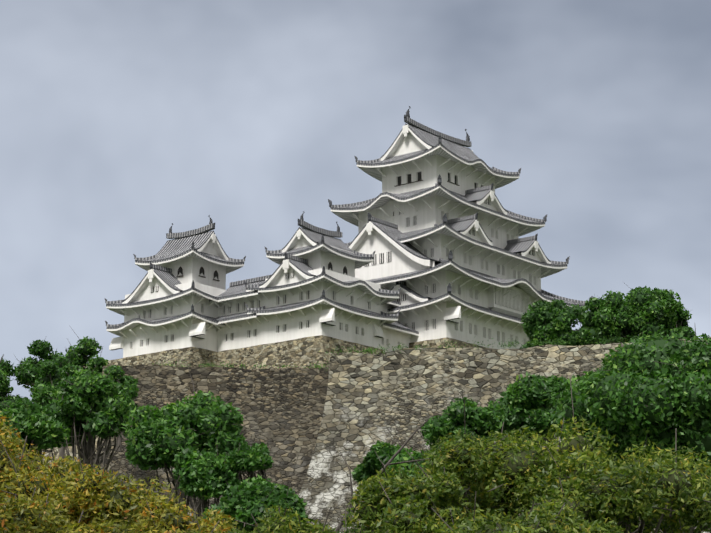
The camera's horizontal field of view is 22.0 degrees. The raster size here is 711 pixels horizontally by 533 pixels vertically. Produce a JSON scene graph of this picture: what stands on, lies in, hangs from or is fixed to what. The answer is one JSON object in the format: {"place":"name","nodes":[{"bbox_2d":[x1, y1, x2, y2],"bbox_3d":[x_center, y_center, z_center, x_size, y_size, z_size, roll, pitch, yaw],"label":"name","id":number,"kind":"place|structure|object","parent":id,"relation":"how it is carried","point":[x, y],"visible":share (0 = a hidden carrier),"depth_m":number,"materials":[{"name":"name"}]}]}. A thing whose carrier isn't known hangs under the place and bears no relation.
{"place":"outdoors","nodes":[
{"label":"outdoors","id":0,"kind":"place"},
{"bbox_2d":[0,0,710,475],"label":"sky","id":1,"kind":"structure","parent":0,"point":[122,122],"materials":[{"name":"grey"}]},
{"bbox_3d":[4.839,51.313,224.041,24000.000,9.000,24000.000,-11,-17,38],"label":"ground","id":2,"kind":"structure","parent":0,"visible":0},
{"bbox_2d":[0,282,710,532],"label":"trees","id":3,"kind":"object","parent":2,"relation":"on","point":[87,454],"visible":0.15,"depth_m":113.38,"materials":[{"name":"green plant"}]},
{"bbox_2d":[0,411,238,532],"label":"leaves","id":4,"kind":"object","parent":3,"relation":"attached to","point":[76,499],"visible":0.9,"depth_m":42.49,"materials":[{"name":"yellow plant"}]},
{"bbox_2d":[0,330,710,531],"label":"leaves","id":5,"kind":"object","parent":3,"relation":"on","point":[244,454],"visible":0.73,"depth_m":117.09,"materials":[{"name":"green plant"}]},
{"bbox_2d":[182,416,710,532],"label":"leaves","id":6,"kind":"object","parent":3,"relation":"attached to","point":[482,480],"visible":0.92,"depth_m":40.89,"materials":[{"name":"green plant"}]},
{"bbox_2d":[32,335,710,532],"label":"stone walls","id":7,"kind":"structure","parent":2,"relation":"on","point":[353,406],"depth_m":152.66,"materials":[{"name":"grey stone"}]},
{"bbox_2d":[105,106,592,357],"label":"castle","id":8,"kind":"structure","parent":7,"relation":"on","point":[437,247],"depth_m":226.18,"materials":[{"name":"paint"}]},
{"bbox_2d":[520,286,694,348],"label":"leaves","id":9,"kind":"object","parent":7,"relation":"on","point":[612,316],"visible":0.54,"depth_m":159.52,"materials":[{"name":"green plant"}]}
]}

